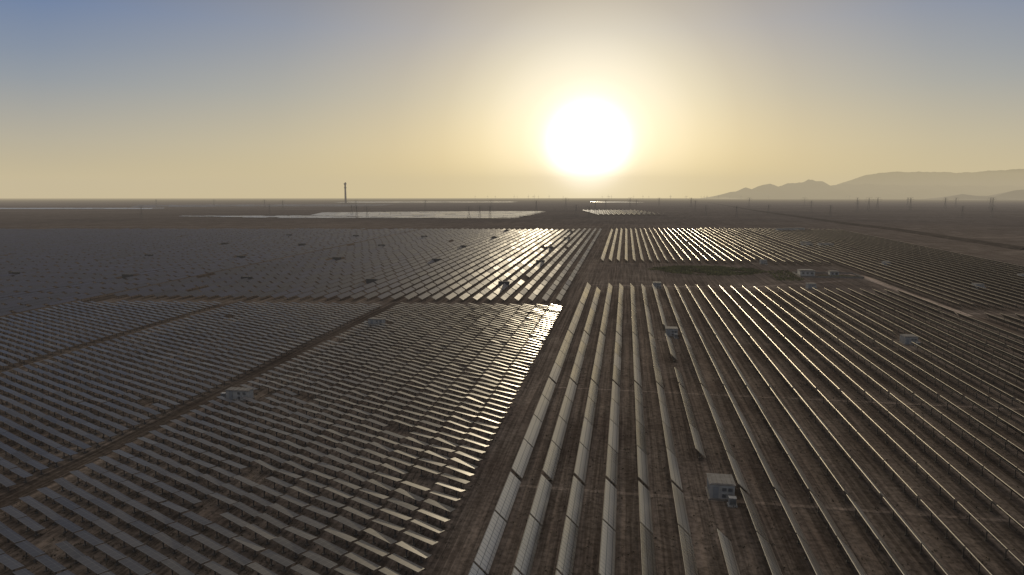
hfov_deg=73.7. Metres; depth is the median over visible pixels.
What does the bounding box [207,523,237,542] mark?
solar table
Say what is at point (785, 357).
solar tracker
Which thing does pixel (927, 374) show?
solar tracker
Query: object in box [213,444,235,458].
solar table
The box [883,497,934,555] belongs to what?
solar tracker
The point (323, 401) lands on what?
solar table
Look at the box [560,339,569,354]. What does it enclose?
solar tracker
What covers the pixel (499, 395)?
solar table
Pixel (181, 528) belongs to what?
solar table
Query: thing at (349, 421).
solar table
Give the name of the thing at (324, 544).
solar table
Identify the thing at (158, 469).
solar table
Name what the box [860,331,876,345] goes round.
solar tracker
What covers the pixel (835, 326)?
solar tracker
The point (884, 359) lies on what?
solar tracker
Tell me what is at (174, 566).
solar table
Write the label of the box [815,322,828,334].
solar tracker
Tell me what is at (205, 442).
solar table
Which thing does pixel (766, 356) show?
solar tracker
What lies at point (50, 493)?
solar table
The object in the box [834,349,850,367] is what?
solar tracker
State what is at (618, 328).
solar tracker
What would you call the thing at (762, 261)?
inverter cabin
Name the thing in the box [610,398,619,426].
solar tracker
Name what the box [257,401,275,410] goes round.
solar table
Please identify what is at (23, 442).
solar table
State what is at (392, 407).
solar table
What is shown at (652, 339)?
solar tracker
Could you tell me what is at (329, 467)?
solar table
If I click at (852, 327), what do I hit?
solar tracker
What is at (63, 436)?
solar table
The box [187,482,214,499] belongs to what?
solar table
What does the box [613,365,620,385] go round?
solar tracker
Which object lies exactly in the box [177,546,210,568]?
solar table
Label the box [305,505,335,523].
solar table
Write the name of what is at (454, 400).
solar table
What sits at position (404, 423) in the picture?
solar table
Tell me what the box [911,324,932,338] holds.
solar tracker
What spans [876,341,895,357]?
solar tracker
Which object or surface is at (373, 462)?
solar table
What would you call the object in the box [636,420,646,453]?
solar tracker
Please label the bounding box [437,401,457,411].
solar table
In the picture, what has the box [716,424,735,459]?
solar tracker
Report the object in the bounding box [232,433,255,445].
solar table
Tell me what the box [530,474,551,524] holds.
solar tracker
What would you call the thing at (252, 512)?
solar table
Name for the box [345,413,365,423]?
solar table
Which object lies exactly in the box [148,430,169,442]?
solar table
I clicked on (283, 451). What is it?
solar table
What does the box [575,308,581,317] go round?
solar tracker
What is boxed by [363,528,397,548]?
solar table
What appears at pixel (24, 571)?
solar table
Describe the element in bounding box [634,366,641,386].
solar tracker
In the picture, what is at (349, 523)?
solar table
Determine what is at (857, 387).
solar tracker
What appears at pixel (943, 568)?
solar tracker
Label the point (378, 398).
solar table
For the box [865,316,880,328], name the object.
solar tracker
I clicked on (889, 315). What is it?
solar tracker
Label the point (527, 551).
solar tracker
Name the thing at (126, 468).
solar table
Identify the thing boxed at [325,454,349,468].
solar table
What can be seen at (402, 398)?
solar table
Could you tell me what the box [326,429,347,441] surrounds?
solar table
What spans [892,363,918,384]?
solar tracker
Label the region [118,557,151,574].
solar table
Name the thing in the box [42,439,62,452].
solar table
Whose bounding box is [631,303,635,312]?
solar tracker
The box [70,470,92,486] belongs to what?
solar table
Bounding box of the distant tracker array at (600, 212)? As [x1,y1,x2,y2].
[584,210,665,215]
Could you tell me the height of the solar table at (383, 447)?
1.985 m
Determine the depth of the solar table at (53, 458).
127.66 m
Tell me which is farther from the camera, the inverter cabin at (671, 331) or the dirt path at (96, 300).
the dirt path at (96, 300)
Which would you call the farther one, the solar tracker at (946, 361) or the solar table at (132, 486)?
the solar tracker at (946, 361)
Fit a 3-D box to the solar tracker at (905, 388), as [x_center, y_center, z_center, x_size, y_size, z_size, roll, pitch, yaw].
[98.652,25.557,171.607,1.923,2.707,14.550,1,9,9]
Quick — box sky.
[0,0,1023,197]
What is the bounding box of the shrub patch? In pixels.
[648,265,859,280]
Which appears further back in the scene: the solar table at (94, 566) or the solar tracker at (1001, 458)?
the solar tracker at (1001, 458)
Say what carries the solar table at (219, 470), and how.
on the ground
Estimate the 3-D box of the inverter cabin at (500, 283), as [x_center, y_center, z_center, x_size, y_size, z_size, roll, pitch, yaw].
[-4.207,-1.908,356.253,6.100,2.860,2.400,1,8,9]
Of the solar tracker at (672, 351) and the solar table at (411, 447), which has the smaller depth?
the solar table at (411, 447)
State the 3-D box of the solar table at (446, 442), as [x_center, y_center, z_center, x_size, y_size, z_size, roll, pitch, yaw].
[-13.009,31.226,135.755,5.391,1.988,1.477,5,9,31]
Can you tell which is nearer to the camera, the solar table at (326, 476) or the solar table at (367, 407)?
the solar table at (326, 476)
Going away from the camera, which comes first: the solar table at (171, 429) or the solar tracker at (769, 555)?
the solar tracker at (769, 555)
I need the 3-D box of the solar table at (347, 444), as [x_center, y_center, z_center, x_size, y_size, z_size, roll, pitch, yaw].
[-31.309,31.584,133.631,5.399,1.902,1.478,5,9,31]
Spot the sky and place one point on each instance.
(99, 98)
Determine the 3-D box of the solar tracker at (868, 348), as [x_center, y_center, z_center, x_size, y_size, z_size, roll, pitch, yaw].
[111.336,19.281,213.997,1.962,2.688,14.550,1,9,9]
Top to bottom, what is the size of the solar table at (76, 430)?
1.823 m
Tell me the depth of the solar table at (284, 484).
117.21 m
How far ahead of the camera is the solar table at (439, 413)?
152.44 m
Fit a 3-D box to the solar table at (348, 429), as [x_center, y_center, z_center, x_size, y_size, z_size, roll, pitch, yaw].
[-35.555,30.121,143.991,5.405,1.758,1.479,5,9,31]
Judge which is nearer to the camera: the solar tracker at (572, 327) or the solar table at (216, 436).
the solar table at (216, 436)
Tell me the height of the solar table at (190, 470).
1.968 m
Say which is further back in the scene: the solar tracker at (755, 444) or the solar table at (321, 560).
the solar tracker at (755, 444)
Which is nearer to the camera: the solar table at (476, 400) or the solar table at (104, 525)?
the solar table at (104, 525)
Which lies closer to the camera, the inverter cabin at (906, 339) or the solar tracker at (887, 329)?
the inverter cabin at (906, 339)
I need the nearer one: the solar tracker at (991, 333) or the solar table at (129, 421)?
the solar table at (129, 421)
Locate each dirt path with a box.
[0,244,354,322]
[0,302,244,376]
[520,485,1023,522]
[555,387,1023,409]
[590,280,843,287]
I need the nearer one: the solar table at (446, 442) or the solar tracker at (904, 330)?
the solar table at (446, 442)
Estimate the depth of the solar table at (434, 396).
166.15 m
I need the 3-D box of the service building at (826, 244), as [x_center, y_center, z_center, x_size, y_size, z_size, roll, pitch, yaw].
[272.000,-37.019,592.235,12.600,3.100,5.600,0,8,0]
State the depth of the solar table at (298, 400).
161.54 m
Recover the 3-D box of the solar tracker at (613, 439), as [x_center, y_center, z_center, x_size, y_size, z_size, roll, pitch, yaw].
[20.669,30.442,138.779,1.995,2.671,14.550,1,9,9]
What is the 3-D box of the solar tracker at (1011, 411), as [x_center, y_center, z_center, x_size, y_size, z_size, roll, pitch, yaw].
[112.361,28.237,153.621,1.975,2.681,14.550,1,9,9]
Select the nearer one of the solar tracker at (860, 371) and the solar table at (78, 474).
the solar table at (78, 474)
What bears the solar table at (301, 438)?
on the ground
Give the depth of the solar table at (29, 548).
95.61 m
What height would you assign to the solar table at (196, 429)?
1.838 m
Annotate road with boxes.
[0,303,401,510]
[440,230,608,574]
[708,202,1023,249]
[844,274,971,315]
[966,313,1023,315]
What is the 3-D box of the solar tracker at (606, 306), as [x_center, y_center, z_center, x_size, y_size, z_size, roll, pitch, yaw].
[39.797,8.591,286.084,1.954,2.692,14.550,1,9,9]
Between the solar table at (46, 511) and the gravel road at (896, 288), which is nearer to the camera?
the solar table at (46, 511)
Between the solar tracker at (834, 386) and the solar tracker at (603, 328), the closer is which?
the solar tracker at (834, 386)
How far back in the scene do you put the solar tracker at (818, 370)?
188.81 m
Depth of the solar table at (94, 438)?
137.67 m
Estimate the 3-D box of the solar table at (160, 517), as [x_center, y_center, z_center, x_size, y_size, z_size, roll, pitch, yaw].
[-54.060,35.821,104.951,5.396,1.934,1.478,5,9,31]
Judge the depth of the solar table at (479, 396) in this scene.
165.35 m
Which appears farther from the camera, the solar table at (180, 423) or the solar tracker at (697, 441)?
the solar table at (180, 423)
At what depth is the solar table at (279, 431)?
141.13 m
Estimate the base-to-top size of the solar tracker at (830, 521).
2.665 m
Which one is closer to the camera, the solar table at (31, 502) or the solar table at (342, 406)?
the solar table at (31, 502)
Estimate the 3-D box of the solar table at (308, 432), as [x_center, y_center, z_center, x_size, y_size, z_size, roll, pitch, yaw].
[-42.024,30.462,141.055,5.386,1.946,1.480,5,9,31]
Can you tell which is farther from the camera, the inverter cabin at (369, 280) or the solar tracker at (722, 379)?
the inverter cabin at (369, 280)
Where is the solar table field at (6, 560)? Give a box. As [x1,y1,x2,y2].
[0,300,561,574]
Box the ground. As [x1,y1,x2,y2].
[0,198,1023,574]
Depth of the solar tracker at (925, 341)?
223.96 m
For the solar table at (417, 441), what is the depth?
135.92 m
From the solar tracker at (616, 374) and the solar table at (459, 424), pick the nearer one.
the solar table at (459, 424)
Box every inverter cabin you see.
[121,274,132,278]
[225,387,254,401]
[366,278,377,283]
[367,318,385,325]
[498,281,509,286]
[652,282,660,287]
[664,326,677,336]
[705,473,735,501]
[759,259,766,263]
[806,283,815,288]
[881,261,890,265]
[898,334,917,344]
[971,283,983,289]
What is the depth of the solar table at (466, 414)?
152.04 m
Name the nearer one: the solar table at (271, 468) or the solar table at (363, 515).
the solar table at (363, 515)
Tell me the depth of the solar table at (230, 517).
104.00 m
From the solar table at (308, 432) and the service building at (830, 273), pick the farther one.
the service building at (830, 273)
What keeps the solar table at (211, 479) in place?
on the ground
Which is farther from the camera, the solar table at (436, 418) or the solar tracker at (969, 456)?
the solar table at (436, 418)
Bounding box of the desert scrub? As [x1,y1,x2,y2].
[0,303,1023,574]
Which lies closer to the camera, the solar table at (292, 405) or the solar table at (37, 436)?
the solar table at (37, 436)
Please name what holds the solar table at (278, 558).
on the ground
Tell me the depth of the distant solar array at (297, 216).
1316.38 m
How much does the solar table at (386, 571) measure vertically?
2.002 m
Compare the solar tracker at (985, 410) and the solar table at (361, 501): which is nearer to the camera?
the solar table at (361, 501)
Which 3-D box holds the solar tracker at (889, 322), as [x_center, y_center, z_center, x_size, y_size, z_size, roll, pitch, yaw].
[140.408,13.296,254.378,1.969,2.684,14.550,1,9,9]
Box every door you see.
[229,391,232,399]
[713,487,718,498]
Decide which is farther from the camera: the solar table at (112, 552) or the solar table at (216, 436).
the solar table at (216, 436)
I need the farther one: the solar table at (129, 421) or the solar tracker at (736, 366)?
the solar tracker at (736, 366)
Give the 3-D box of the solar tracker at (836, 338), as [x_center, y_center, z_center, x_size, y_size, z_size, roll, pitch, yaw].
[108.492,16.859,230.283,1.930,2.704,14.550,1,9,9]
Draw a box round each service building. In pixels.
[797,269,814,275]
[801,243,812,246]
[817,243,833,246]
[828,270,838,275]
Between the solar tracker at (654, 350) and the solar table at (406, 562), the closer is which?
the solar table at (406, 562)
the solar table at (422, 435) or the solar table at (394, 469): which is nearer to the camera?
the solar table at (394, 469)
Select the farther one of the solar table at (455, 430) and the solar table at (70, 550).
the solar table at (455, 430)
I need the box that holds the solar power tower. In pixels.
[341,182,354,203]
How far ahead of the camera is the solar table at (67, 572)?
89.43 m
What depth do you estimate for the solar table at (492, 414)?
151.69 m
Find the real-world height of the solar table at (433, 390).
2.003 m
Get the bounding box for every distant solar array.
[0,208,158,208]
[132,204,383,206]
[199,215,408,218]
[313,211,539,218]
[335,201,512,202]
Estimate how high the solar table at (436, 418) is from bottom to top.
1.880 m
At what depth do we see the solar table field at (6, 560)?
208.37 m
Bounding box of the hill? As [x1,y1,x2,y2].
[915,190,1023,199]
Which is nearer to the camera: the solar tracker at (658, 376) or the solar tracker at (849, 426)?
the solar tracker at (849, 426)
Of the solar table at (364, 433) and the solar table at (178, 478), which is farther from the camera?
the solar table at (364, 433)
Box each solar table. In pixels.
[10,467,32,482]
[11,451,32,466]
[12,568,33,574]
[13,438,32,451]
[15,540,45,562]
[17,516,45,536]
[19,496,44,513]
[26,460,48,474]
[27,445,48,459]
[28,432,47,445]
[35,554,66,574]
[36,506,62,525]
[37,487,62,503]
[41,453,63,467]
[42,426,60,438]
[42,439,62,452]
[53,477,77,494]
[54,497,80,514]
[54,518,82,537]
[55,541,85,563]
[56,433,75,445]
[56,446,77,459]
[56,570,74,574]
[69,427,88,439]
[70,440,91,453]
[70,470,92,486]
[71,488,96,504]
[72,508,100,526]
[74,530,104,550]
[76,556,108,574]
[81,422,100,433]
[83,433,104,446]
[84,463,107,477]
[86,479,111,495]
[89,498,116,515]
[92,519,121,538]
[94,416,113,428]
[95,543,126,565]
[96,427,116,440]
[98,456,121,470]
[99,571,115,574]
[102,471,125,487]
[105,488,131,506]
[108,422,128,434]
[109,508,137,527]
[112,449,134,462]
[113,531,143,552]
[116,464,139,478]
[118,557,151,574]
[119,417,139,428]
[120,480,145,496]
[124,442,146,455]
[125,499,152,517]
[129,457,152,471]
[130,520,159,540]
[131,412,150,423]
[134,473,158,487]
[136,545,168,566]
[137,437,157,449]
[139,490,165,507]
[142,450,164,463]
[145,510,174,528]
[147,464,171,479]
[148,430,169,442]
[152,532,183,553]
[153,482,179,497]
[154,443,176,456]
[160,425,179,436]
[160,457,183,472]
[160,501,188,518]
[161,558,194,574]
[165,437,187,450]
[166,473,191,489]
[168,522,198,541]
[170,419,189,431]
[172,450,195,464]
[174,491,201,508]
[177,431,197,443]
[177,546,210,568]
[179,465,202,480]
[180,414,200,425]
[182,511,212,530]
[183,444,206,457]
[187,426,207,437]
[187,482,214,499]
[189,409,207,420]
[191,459,214,472]
[192,534,224,555]
[194,438,215,450]
[197,420,216,431]
[199,474,224,490]
[200,405,218,415]
[202,451,226,465]
[203,561,237,574]
[204,432,226,444]
[207,415,226,425]
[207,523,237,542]
[209,492,236,509]
[211,467,236,481]
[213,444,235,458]
[214,426,234,438]
[215,410,234,420]
[218,547,252,570]
[220,512,250,531]
[221,483,247,500]
[222,460,246,473]
[223,421,244,432]
[223,438,245,451]
[224,405,241,415]
[232,400,251,410]
[232,415,252,426]
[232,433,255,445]
[232,452,256,466]
[232,502,261,520]
[232,536,264,556]
[233,475,259,491]
[241,411,260,421]
[241,427,263,439]
[242,446,265,459]
[244,493,272,510]
[245,524,276,544]
[247,562,277,574]
[249,406,269,416]
[251,421,272,432]
[252,439,275,452]
[254,460,278,474]
[255,484,283,500]
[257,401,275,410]
[257,513,287,532]
[258,416,279,427]
[260,433,281,445]
[260,549,294,571]
[263,453,286,467]
[265,397,282,405]
[265,476,292,492]
[266,411,285,421]
[269,428,290,439]
[269,503,298,522]
[272,446,295,459]
[272,536,306,558]
[275,406,293,416]
[275,469,301,483]
[277,422,298,433]
[280,494,308,511]
[281,440,304,453]
[282,402,301,411]
[284,526,316,545]
[285,417,305,427]
[285,460,310,475]
[288,397,307,407]
[289,434,311,446]
[289,486,318,502]
[290,564,319,574]
[293,411,313,422]
[294,454,319,468]
[295,515,326,534]
[297,428,318,440]
[299,407,320,417]
[299,478,326,493]
[302,447,325,460]
[302,551,337,573]
[305,423,325,434]
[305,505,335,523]
[306,402,325,409]
[308,470,334,484]
[310,441,333,453]
[313,398,333,407]
[313,418,333,428]
[313,538,347,559]
[315,496,345,512]
[317,462,343,476]
[318,412,339,423]
[318,435,339,447]
[320,394,338,402]
[324,487,353,503]
[324,527,356,547]
[325,408,346,418]
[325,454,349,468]
[326,390,343,398]
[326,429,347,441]
[332,403,352,413]
[332,424,354,435]
[332,448,356,461]
[333,478,361,494]
[333,516,365,535]
[334,566,359,574]
[338,399,357,405]
[338,418,360,429]
[340,441,363,454]
[341,470,368,485]
[342,506,373,524]
[343,394,363,404]
[344,552,380,574]
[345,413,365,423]
[347,436,370,447]
[348,463,375,477]
[350,390,366,397]
[351,408,370,418]
[351,497,381,514]
[353,430,376,441]
[354,540,389,561]
[355,456,382,469]
[357,404,377,413]
[359,488,388,504]
[360,424,381,435]
[362,399,382,409]
[363,448,387,462]
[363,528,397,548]
[366,418,387,430]
[367,395,387,402]
[367,479,395,495]
[369,442,393,455]
[371,413,392,424]
[372,518,404,536]
[373,391,392,399]
[374,472,401,486]
[375,436,400,448]
[377,409,397,419]
[378,387,396,394]
[378,567,400,574]
[380,508,411,525]
[381,430,404,442]
[381,463,408,478]
[382,404,402,413]
[387,457,413,470]
[387,498,417,515]
[387,553,424,574]
[388,400,406,408]
[391,395,412,403]
[392,419,414,430]
[394,450,419,463]
[394,488,424,505]
[396,541,431,562]
[397,391,416,401]
[397,415,420,424]
[400,443,424,455]
[401,387,420,393]
[401,481,430,496]
[402,410,423,419]
[403,530,437,550]
[405,437,429,449]
[407,405,428,413]
[410,432,434,442]
[410,519,444,538]
[412,400,432,408]
[413,465,440,479]
[415,426,437,436]
[417,396,436,404]
[418,458,445,471]
[418,509,449,526]
[419,420,442,430]
[421,392,439,399]
[423,499,455,516]
[424,450,450,463]
[425,387,443,397]
[425,415,446,424]
[429,410,450,419]
[429,444,454,456]
[429,491,459,506]
[433,406,454,414]
[434,437,459,449]
[435,482,465,497]
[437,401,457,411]
[439,432,463,443]
[440,397,461,404]
[440,473,469,488]
[443,426,466,437]
[444,392,465,400]
[445,465,474,479]
[447,420,470,431]
[448,388,467,396]
[451,415,473,426]
[451,457,477,472]
[452,384,470,392]
[454,411,477,417]
[455,451,481,464]
[458,406,479,414]
[459,445,484,457]
[462,401,482,410]
[463,438,488,450]
[466,396,485,405]
[467,432,492,444]
[468,393,488,401]
[471,388,491,396]
[471,427,495,437]
[474,385,493,392]
[475,422,498,431]
[478,416,500,425]
[481,411,503,421]
[484,407,506,415]
[487,402,509,410]
[490,398,510,405]
[493,393,513,403]
[496,390,515,397]
[498,385,518,393]
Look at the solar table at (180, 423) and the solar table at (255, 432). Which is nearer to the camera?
the solar table at (255, 432)
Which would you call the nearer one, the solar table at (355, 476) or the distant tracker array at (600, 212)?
the solar table at (355, 476)
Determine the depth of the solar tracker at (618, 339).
225.21 m
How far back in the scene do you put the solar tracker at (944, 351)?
210.25 m
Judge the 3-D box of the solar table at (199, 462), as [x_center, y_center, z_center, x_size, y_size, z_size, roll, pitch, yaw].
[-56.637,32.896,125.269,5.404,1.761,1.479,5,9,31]
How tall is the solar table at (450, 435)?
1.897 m
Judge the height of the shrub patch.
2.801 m
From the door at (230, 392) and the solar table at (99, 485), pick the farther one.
the door at (230, 392)
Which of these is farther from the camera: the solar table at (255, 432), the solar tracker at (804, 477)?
the solar table at (255, 432)
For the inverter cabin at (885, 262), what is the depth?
448.39 m
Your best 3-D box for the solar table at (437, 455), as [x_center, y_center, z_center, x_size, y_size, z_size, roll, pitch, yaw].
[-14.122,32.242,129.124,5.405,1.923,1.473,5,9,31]
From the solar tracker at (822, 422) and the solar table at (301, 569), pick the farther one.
the solar tracker at (822, 422)
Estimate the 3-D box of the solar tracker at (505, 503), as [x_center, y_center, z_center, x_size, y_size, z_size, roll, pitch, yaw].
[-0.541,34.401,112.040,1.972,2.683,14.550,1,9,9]
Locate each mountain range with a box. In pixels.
[696,179,1023,198]
[837,169,1023,185]
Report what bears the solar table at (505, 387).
on the ground
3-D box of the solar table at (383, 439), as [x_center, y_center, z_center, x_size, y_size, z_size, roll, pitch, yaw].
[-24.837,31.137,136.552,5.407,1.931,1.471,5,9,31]
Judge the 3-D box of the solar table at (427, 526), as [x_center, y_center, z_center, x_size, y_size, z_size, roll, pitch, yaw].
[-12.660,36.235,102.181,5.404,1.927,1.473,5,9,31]
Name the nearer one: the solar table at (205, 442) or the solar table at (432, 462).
the solar table at (432, 462)
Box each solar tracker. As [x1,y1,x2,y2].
[474,511,506,574]
[495,471,520,520]
[512,439,532,477]
[514,514,541,574]
[524,414,541,446]
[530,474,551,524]
[534,394,548,421]
[542,377,555,400]
[543,440,560,480]
[549,363,561,382]
[552,416,566,448]
[555,350,565,367]
[556,516,578,574]
[559,396,572,423]
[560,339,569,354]
[564,330,572,343]
[565,379,576,402]
[566,476,583,526]
[568,321,576,334]
[570,363,580,383]
[572,314,578,325]
[574,351,583,368]
[574,442,588,482]
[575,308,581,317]
[577,301,583,311]
[578,340,586,355]
[580,296,585,304]
[580,417,592,450]
[581,331,588,344]
[584,322,591,334]
[584,397,595,424]
[587,315,592,325]
[588,379,598,403]
[589,308,594,318]
[591,302,596,310]
[591,364,600,384]
[593,296,597,304]
[594,352,601,369]
[596,341,603,356]
[598,332,604,345]
[599,520,615,574]
[600,322,606,335]
[602,315,607,326]
[603,308,608,318]
[603,478,616,530]
[604,302,609,311]
[605,296,610,305]
[606,445,617,485]
[608,419,618,452]
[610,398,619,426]
[611,381,619,405]
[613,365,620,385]
[614,352,620,370]
[615,332,621,345]
[615,341,620,357]
[616,323,621,335]
[617,309,622,318]
[617,315,621,326]
[618,297,622,305]
[618,303,622,312]
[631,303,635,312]
[632,316,636,326]
[632,323,637,336]
[632,332,638,346]
[633,342,639,358]
[633,353,640,371]
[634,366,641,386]
[634,381,642,405]
[635,399,644,427]
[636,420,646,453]
[637,446,649,487]
[638,481,652,533]
[640,523,655,574]
[645,309,650,319]
[646,316,652,327]
[648,324,653,336]
[649,333,655,346]
[650,342,657,358]
[652,354,660,372]
[654,367,663,387]
[656,382,666,406]
[659,400,670,428]
[662,422,675,455]
[665,333,673,347]
[666,448,682,489]
[668,343,676,360]
[672,483,690,535]
[674,367,685,388]
[676,318,683,330]
[678,525,697,574]
[679,325,686,339]
[679,384,691,408]
[682,334,691,349]
[683,401,697,430]
[686,344,696,360]
[689,423,705,458]
[690,355,701,373]
[695,326,703,339]
[695,368,707,390]
[699,335,709,350]
[701,384,715,410]
[704,345,715,362]
[706,319,713,331]
[708,403,724,432]
[710,357,721,375]
[711,327,720,340]
[716,335,726,351]
[716,369,730,391]
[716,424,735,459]
[717,529,740,574]
[722,345,734,362]
[724,386,740,411]
[726,451,749,493]
[729,357,742,376]
[733,404,752,434]
[734,337,745,352]
[737,370,752,392]
[740,488,769,542]
[741,347,753,363]
[744,426,766,462]
[747,387,765,412]
[749,358,764,377]
[757,453,784,497]
[757,532,782,574]
[758,405,780,435]
[759,347,773,364]
[759,372,774,393]
[769,359,783,378]
[771,389,791,414]
[772,428,797,463]
[775,489,809,545]
[778,348,792,365]
[780,372,798,394]
[784,407,806,437]
[788,455,819,499]
[794,389,813,415]
[797,349,810,366]
[797,534,823,574]
[800,429,828,465]
[801,372,818,395]
[809,360,826,380]
[809,407,833,438]
[810,492,849,547]
[811,331,821,344]
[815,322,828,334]
[816,349,831,367]
[818,390,840,416]
[820,457,854,501]
[821,339,835,355]
[825,329,840,344]
[826,377,846,396]
[829,321,844,335]
[829,431,859,467]
[830,361,847,381]
[834,315,846,327]
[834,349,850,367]
[836,409,860,440]
[837,537,865,574]
[838,309,851,320]
[840,340,855,356]
[842,330,859,344]
[843,393,866,418]
[845,374,868,398]
[846,494,891,551]
[847,323,863,335]
[849,361,869,382]
[850,316,863,328]
[852,309,867,319]
[852,459,891,504]
[854,350,872,368]
[857,340,875,356]
[857,432,888,469]
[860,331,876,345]
[862,323,878,336]
[863,412,888,442]
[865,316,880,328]
[866,309,882,321]
[866,392,891,419]
[867,375,892,398]
[872,363,894,383]
[874,351,893,369]
[876,331,895,346]
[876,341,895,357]
[878,323,896,337]
[880,541,907,574]
[881,310,898,321]
[881,317,897,329]
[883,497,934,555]
[887,464,922,506]
[888,411,919,443]
[888,436,920,472]
[890,376,917,400]
[890,393,918,420]
[892,351,916,370]
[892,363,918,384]
[895,324,911,333]
[895,342,917,358]
[896,317,914,329]
[911,317,931,330]
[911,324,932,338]
[911,332,933,347]
[912,342,936,359]
[912,352,939,371]
[913,364,941,385]
[913,377,942,401]
[915,394,947,421]
[916,413,949,445]
[916,435,953,473]
[917,463,960,509]
[921,500,970,557]
[922,544,950,574]
[926,317,947,330]
[928,325,949,339]
[929,333,952,348]
[932,343,956,359]
[933,353,959,372]
[935,365,963,386]
[936,378,968,402]
[940,395,976,423]
[942,318,963,331]
[943,414,983,446]
[944,325,967,339]
[946,333,972,349]
[946,437,992,475]
[950,343,977,360]
[951,465,1001,511]
[952,353,981,373]
[955,365,988,387]
[958,318,981,331]
[958,502,1016,559]
[959,379,995,404]
[960,325,984,340]
[964,334,990,349]
[965,396,1005,424]
[969,344,997,361]
[971,416,1013,448]
[973,354,1003,373]
[974,319,998,331]
[976,438,1023,477]
[977,326,1003,340]
[977,366,1010,388]
[981,334,1009,350]
[982,380,1019,405]
[987,344,1018,362]
[991,398,1023,426]
[993,355,1023,374]
[995,327,1020,341]
[1000,335,1023,351]
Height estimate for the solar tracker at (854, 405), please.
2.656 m
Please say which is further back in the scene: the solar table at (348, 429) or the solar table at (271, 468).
the solar table at (348, 429)
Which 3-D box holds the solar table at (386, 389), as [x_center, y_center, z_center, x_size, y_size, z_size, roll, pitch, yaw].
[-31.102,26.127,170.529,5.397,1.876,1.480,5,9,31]
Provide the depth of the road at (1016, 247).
750.22 m
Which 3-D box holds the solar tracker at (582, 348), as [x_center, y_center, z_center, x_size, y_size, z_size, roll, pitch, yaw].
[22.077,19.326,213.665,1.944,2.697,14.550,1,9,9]
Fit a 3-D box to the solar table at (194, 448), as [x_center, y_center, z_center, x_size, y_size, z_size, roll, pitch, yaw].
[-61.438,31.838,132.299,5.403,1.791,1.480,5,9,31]
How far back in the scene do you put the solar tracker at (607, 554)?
94.59 m
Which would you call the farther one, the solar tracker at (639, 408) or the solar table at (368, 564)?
the solar tracker at (639, 408)
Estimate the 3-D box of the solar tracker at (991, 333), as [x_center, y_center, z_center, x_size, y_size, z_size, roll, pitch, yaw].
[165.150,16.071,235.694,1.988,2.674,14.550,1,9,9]
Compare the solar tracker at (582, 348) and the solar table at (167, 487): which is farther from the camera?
the solar tracker at (582, 348)
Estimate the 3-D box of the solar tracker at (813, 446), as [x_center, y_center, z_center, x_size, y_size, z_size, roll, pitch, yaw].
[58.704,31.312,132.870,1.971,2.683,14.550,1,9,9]
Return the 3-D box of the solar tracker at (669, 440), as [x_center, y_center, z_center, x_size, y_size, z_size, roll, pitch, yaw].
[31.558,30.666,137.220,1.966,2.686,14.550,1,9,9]
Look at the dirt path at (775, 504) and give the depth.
111.90 m
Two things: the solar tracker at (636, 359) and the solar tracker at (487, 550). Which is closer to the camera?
the solar tracker at (487, 550)
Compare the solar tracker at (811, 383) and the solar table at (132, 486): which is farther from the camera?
the solar tracker at (811, 383)
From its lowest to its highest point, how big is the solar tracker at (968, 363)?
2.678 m
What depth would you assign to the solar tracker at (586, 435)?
139.10 m
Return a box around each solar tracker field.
[0,228,601,317]
[468,228,1023,574]
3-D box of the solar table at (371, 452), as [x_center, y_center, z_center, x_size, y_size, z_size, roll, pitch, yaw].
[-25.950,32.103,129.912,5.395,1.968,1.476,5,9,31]
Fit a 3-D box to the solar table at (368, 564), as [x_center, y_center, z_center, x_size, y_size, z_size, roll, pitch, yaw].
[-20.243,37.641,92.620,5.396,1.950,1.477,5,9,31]
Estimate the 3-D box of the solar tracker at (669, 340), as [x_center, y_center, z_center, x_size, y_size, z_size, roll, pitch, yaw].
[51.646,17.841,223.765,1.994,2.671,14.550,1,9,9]
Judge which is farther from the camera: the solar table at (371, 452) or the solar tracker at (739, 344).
the solar tracker at (739, 344)
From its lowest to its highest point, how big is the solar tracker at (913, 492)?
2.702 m
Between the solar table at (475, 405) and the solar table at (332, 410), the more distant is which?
the solar table at (475, 405)
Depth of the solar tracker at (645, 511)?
107.41 m
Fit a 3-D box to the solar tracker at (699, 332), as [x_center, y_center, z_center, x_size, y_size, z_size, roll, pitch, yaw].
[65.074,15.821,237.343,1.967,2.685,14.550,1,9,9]
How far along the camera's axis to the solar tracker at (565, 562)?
95.40 m
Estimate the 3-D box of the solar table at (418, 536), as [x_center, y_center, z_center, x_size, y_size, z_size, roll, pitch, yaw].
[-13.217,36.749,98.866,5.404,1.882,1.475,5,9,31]
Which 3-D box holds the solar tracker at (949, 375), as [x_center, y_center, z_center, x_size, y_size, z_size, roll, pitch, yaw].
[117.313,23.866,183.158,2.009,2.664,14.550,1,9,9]
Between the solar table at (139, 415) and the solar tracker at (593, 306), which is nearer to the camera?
the solar table at (139, 415)
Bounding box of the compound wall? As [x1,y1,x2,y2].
[792,271,863,278]
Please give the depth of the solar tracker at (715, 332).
236.11 m
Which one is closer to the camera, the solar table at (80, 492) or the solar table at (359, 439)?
the solar table at (80, 492)
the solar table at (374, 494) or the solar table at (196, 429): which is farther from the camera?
the solar table at (196, 429)
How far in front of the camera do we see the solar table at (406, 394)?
166.57 m
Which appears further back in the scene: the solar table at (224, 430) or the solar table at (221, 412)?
the solar table at (221, 412)
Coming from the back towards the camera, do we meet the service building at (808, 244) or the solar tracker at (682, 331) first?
the service building at (808, 244)
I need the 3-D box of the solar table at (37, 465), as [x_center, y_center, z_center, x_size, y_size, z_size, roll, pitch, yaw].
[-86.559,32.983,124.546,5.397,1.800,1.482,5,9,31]
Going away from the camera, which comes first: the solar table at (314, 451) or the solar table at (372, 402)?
the solar table at (314, 451)
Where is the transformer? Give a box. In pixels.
[727,495,737,507]
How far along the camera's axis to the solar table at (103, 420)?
148.05 m

